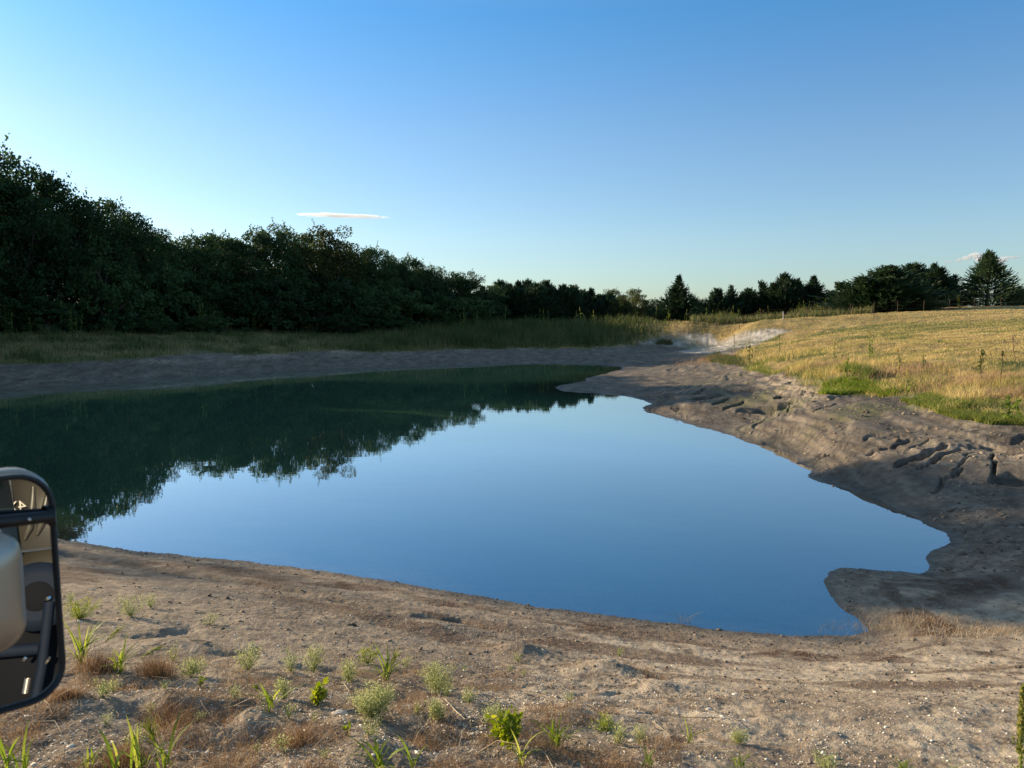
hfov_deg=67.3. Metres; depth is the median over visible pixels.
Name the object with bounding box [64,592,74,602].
herb plant
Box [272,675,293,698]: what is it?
herb plant
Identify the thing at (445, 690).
herb plant
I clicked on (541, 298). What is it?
cedar tree
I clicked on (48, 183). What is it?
broadleaf tree
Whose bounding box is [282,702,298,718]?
herb plant
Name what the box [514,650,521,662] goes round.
herb plant
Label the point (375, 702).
herb plant
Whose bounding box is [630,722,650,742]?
herb plant
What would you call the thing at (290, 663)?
herb plant
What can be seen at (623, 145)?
sky
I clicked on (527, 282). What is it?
cedar tree
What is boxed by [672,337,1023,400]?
seeding grass
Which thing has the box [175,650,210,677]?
herb plant
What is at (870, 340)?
corn stalk
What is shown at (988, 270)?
cedar tree
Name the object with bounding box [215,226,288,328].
broadleaf tree
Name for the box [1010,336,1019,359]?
weed stalk
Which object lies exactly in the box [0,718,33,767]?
grass plant
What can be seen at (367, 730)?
herb plant
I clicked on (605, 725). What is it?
herb plant
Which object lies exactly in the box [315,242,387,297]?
broadleaf tree
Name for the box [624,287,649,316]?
broadleaf tree
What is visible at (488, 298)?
cedar tree
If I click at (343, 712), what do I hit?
stone
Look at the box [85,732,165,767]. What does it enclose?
dead clump
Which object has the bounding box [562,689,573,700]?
herb plant
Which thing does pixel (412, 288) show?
cedar tree
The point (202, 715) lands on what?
herb plant
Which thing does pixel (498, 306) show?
broadleaf tree
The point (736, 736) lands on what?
herb plant
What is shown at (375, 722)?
straw
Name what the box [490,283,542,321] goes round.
cedar tree
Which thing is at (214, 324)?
shrub
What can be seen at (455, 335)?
bank weeds
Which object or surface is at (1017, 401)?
corn stalk
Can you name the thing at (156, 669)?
dead clump
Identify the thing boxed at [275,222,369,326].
broadleaf tree
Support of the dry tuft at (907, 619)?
on the ground at (766, 597)
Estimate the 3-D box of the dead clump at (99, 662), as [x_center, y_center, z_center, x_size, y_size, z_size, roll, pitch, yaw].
[-2.592,1.728,4.771,0.463,0.226,0.489,-2,5,-25]
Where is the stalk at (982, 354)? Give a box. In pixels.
[974,348,986,373]
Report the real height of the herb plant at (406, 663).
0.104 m
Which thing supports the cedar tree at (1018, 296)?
on the ground at (766, 597)
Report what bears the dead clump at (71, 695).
on the ground at (766, 597)
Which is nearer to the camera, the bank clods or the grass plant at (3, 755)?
the grass plant at (3, 755)
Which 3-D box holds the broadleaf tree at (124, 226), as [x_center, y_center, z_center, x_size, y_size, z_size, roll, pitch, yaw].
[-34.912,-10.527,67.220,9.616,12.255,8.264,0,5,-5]
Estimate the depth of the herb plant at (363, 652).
5.71 m
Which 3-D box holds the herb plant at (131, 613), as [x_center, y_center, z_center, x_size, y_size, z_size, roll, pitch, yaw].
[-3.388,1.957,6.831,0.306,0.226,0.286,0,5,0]
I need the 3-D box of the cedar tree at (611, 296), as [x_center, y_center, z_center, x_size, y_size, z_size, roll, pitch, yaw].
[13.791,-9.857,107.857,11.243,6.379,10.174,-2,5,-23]
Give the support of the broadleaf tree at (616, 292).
on the ground at (766, 597)
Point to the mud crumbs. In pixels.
(468, 653)
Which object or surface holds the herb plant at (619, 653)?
on the ground at (766, 597)
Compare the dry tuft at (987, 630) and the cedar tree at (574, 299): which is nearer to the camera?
the dry tuft at (987, 630)
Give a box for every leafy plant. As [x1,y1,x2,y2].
[196,676,207,686]
[309,676,328,706]
[342,721,350,734]
[485,704,522,748]
[488,717,499,737]
[1001,683,1023,767]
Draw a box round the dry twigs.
[662,611,699,621]
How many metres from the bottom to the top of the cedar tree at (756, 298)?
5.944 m
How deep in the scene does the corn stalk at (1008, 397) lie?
17.87 m
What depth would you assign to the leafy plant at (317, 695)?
4.31 m
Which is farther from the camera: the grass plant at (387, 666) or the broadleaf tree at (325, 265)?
the broadleaf tree at (325, 265)
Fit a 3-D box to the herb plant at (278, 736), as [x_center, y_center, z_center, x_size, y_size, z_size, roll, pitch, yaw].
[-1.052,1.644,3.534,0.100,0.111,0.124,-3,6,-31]
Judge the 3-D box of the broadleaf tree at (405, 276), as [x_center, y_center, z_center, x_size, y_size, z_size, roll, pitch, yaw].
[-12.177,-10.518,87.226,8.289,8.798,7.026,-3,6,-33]
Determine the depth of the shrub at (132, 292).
62.22 m
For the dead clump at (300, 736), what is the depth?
3.64 m
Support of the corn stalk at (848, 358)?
on the ground at (766, 597)
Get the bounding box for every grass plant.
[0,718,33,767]
[0,737,30,767]
[63,618,127,663]
[78,746,102,767]
[93,728,129,767]
[101,632,164,673]
[103,715,172,767]
[135,710,190,767]
[249,683,302,714]
[347,736,407,767]
[354,640,407,681]
[396,736,426,767]
[507,730,546,767]
[530,713,583,749]
[638,742,655,767]
[682,715,708,743]
[726,751,754,767]
[814,748,842,767]
[888,756,914,767]
[944,751,967,767]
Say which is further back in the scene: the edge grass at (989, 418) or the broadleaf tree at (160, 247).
the broadleaf tree at (160, 247)
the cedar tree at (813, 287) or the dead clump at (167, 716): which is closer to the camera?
the dead clump at (167, 716)
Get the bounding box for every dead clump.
[47,682,98,701]
[65,644,126,676]
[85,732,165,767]
[123,647,194,684]
[140,692,216,727]
[270,721,323,754]
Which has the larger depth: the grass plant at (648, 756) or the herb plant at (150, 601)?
the herb plant at (150, 601)
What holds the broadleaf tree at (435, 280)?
on the ground at (766, 597)
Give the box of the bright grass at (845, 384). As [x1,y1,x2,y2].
[813,374,909,396]
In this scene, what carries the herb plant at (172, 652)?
on the ground at (766, 597)
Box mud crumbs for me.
[58,479,1022,707]
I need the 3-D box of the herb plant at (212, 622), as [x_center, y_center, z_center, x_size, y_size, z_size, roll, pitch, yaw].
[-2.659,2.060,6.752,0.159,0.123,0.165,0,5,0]
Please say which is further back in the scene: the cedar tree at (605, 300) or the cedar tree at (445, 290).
the cedar tree at (605, 300)
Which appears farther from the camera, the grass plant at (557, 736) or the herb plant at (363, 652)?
the herb plant at (363, 652)
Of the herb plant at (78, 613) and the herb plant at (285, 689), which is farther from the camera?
the herb plant at (78, 613)
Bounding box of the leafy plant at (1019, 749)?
[1001,683,1023,767]
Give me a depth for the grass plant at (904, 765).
3.75 m
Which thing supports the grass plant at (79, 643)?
on the ground at (766, 597)
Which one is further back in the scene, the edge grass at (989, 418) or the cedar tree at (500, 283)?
the cedar tree at (500, 283)
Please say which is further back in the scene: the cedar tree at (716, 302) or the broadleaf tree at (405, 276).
the cedar tree at (716, 302)
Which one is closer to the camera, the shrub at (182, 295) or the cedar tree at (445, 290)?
the shrub at (182, 295)
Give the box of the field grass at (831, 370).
[543,307,1023,421]
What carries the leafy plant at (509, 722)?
on the ground at (766, 597)
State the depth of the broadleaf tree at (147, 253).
71.77 m
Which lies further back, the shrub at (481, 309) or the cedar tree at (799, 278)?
the cedar tree at (799, 278)
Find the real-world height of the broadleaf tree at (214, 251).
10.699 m
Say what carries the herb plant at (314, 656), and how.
on the ground at (766, 597)
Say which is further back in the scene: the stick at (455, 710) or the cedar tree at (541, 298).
the cedar tree at (541, 298)
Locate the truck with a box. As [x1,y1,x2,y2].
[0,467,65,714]
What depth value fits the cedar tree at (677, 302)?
95.63 m
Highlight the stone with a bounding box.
[332,710,348,716]
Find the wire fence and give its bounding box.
[719,298,1009,328]
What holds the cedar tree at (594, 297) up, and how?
on the ground at (766, 597)
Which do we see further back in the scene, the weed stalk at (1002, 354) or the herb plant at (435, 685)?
the weed stalk at (1002, 354)
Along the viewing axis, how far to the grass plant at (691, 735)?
4.13 m
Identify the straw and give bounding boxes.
[0,618,790,767]
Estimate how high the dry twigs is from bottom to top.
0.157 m
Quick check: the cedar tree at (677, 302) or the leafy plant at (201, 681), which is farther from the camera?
the cedar tree at (677, 302)
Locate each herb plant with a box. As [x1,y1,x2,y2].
[63,592,101,619]
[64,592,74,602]
[88,679,110,696]
[97,680,118,694]
[100,710,114,725]
[106,675,121,691]
[112,593,147,616]
[126,728,147,747]
[143,593,156,608]
[167,640,180,660]
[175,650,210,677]
[194,709,204,720]
[203,611,217,624]
[224,682,241,698]
[233,640,264,670]
[271,728,293,755]
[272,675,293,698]
[277,651,298,671]
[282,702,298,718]
[301,642,326,670]
[319,748,328,760]
[339,656,358,683]
[343,675,398,719]
[354,645,378,663]
[357,717,379,735]
[372,714,385,726]
[399,654,411,667]
[413,701,423,713]
[416,660,458,694]
[424,696,448,723]
[441,682,453,696]
[460,686,478,702]
[477,700,505,724]
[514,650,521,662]
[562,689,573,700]
[586,711,621,733]
[598,712,613,730]
[607,720,631,745]
[616,647,624,656]
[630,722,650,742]
[727,726,751,743]
[810,748,841,767]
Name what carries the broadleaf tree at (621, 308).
on the ground at (766, 597)
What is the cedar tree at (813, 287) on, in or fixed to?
on the ground at (766, 597)
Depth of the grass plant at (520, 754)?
3.51 m
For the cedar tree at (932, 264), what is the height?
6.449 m
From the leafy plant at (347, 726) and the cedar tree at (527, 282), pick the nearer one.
the leafy plant at (347, 726)
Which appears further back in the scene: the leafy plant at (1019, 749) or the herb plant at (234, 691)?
the herb plant at (234, 691)
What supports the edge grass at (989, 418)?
on the ground at (766, 597)
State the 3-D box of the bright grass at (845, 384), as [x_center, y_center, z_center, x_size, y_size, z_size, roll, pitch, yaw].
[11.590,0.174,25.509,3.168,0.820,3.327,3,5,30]
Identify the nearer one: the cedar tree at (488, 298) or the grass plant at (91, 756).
the grass plant at (91, 756)
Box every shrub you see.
[58,257,156,332]
[97,288,185,331]
[133,310,175,333]
[140,259,224,331]
[181,314,232,332]
[364,286,436,328]
[411,290,472,327]
[445,296,496,324]
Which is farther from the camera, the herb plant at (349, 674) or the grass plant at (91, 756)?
the herb plant at (349, 674)
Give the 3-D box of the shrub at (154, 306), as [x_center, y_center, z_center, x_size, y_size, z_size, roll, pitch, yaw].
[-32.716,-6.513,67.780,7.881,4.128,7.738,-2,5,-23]
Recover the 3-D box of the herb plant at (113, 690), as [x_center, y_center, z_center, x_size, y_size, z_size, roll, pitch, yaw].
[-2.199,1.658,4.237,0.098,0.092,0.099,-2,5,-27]
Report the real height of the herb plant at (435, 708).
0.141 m
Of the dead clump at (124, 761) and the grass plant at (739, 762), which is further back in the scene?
the grass plant at (739, 762)
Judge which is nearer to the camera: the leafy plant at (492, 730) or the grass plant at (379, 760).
the grass plant at (379, 760)
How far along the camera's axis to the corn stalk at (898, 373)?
24.42 m
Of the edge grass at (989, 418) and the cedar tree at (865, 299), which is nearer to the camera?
the edge grass at (989, 418)
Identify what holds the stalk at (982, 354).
on the ground at (766, 597)
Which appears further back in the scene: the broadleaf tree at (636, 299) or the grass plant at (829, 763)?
the broadleaf tree at (636, 299)
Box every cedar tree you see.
[403,276,437,317]
[425,281,474,326]
[468,284,513,319]
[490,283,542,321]
[492,278,510,290]
[511,280,547,315]
[520,282,572,322]
[522,278,534,292]
[541,279,576,300]
[548,283,593,322]
[569,284,600,315]
[580,286,617,321]
[580,289,590,299]
[588,293,615,317]
[603,291,637,321]
[642,274,710,321]
[642,303,662,318]
[687,287,744,316]
[712,285,757,318]
[740,287,769,316]
[750,272,817,315]
[783,275,836,309]
[795,277,821,306]
[805,264,968,311]
[829,286,918,313]
[901,261,968,305]
[915,268,969,306]
[929,261,967,305]
[940,248,1023,305]
[1010,288,1023,305]
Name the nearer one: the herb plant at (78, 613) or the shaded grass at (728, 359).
the herb plant at (78, 613)
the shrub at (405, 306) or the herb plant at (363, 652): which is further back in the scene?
the shrub at (405, 306)
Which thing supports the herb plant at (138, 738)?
on the ground at (766, 597)
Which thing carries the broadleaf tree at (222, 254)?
on the ground at (766, 597)
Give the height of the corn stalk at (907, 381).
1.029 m
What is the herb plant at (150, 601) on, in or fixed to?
on the ground at (766, 597)
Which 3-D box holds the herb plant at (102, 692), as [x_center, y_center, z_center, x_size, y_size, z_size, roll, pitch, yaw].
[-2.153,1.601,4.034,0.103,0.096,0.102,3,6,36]
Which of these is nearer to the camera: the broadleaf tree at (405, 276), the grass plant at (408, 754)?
the grass plant at (408, 754)
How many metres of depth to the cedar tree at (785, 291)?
102.05 m
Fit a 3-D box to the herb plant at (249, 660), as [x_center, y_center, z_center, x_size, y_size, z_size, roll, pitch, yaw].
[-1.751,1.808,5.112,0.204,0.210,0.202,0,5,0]
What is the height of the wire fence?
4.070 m
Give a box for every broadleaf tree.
[0,133,66,327]
[0,156,95,330]
[7,183,125,324]
[47,209,150,296]
[50,196,174,316]
[120,227,179,319]
[125,227,207,325]
[144,228,249,328]
[153,234,218,273]
[196,237,267,272]
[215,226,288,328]
[246,217,315,328]
[267,231,323,324]
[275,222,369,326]
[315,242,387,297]
[346,242,409,321]
[384,252,431,320]
[412,265,461,298]
[447,269,486,319]
[476,284,511,321]
[603,288,629,311]
[607,294,637,318]
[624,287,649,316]
[634,298,663,319]
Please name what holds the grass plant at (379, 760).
on the ground at (766, 597)
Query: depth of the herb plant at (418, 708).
4.27 m
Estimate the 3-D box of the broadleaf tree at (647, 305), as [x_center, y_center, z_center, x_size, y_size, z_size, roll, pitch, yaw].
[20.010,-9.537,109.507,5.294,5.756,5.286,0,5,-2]
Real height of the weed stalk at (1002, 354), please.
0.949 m
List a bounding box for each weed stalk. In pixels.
[1000,350,1009,376]
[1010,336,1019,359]
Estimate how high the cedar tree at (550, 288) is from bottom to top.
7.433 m
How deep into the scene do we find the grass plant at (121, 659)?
4.71 m
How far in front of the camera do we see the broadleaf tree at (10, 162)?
59.16 m
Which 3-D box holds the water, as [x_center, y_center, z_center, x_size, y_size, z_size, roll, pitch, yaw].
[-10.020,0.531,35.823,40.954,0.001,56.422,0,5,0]
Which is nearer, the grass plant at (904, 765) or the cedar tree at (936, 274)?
the grass plant at (904, 765)
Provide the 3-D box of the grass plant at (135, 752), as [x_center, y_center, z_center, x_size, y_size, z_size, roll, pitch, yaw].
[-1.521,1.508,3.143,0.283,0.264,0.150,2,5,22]
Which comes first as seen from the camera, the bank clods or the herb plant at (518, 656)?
the herb plant at (518, 656)
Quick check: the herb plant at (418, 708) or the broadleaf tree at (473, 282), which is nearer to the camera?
the herb plant at (418, 708)
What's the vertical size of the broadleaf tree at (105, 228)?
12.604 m
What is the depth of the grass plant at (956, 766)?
3.84 m
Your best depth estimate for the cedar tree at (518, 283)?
100.23 m
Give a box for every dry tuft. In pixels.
[780,604,1012,637]
[881,617,1023,644]
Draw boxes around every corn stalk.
[746,345,753,365]
[842,355,853,375]
[865,332,875,356]
[894,364,900,387]
[903,369,913,397]
[999,393,1013,420]
[1012,395,1023,417]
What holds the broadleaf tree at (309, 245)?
on the ground at (766, 597)
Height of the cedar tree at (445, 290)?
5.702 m
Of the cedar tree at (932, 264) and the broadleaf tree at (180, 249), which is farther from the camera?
the cedar tree at (932, 264)
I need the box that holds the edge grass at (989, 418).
[742,360,1023,425]
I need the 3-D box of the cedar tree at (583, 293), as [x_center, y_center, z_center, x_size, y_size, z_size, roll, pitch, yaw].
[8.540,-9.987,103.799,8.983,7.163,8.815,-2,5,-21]
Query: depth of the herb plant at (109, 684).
4.07 m
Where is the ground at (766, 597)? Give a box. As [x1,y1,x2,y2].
[0,305,1023,767]
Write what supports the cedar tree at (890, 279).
on the ground at (766, 597)
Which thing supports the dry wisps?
on the ground at (766, 597)
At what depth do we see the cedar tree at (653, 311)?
99.14 m
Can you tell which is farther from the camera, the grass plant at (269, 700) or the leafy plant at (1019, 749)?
the grass plant at (269, 700)
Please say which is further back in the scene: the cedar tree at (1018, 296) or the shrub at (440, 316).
the cedar tree at (1018, 296)
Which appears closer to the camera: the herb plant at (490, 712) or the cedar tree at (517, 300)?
the herb plant at (490, 712)
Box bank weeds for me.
[0,305,873,364]
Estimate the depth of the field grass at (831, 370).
34.84 m
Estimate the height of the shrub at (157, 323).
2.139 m
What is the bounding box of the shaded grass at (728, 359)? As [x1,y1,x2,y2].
[653,338,745,365]
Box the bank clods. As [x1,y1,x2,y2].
[629,373,1023,572]
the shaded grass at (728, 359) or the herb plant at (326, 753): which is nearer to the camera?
the herb plant at (326, 753)
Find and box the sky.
[0,0,1023,308]
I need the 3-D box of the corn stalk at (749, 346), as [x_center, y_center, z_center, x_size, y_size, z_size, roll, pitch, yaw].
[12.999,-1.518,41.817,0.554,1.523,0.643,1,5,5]
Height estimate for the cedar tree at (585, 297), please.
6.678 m
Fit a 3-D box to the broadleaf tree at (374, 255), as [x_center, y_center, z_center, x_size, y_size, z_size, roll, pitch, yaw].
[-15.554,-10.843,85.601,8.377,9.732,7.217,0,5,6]
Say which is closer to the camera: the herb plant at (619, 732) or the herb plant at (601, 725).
the herb plant at (619, 732)
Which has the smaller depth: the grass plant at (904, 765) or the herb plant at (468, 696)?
the grass plant at (904, 765)
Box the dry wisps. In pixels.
[0,636,696,767]
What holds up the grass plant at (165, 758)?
on the ground at (766, 597)
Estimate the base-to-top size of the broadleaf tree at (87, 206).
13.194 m
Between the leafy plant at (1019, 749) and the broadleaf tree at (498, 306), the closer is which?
the leafy plant at (1019, 749)
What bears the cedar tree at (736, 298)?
on the ground at (766, 597)
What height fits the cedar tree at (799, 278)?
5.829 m
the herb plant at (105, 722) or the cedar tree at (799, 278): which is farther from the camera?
the cedar tree at (799, 278)
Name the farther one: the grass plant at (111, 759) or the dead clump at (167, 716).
the dead clump at (167, 716)
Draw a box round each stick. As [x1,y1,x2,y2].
[188,639,209,641]
[445,699,464,719]
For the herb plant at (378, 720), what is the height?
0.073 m
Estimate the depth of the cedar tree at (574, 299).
99.97 m
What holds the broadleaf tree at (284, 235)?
on the ground at (766, 597)
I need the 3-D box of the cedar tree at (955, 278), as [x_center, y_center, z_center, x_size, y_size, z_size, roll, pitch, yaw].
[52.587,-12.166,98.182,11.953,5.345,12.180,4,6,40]
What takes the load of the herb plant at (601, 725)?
on the ground at (766, 597)
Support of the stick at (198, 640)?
on the ground at (766, 597)

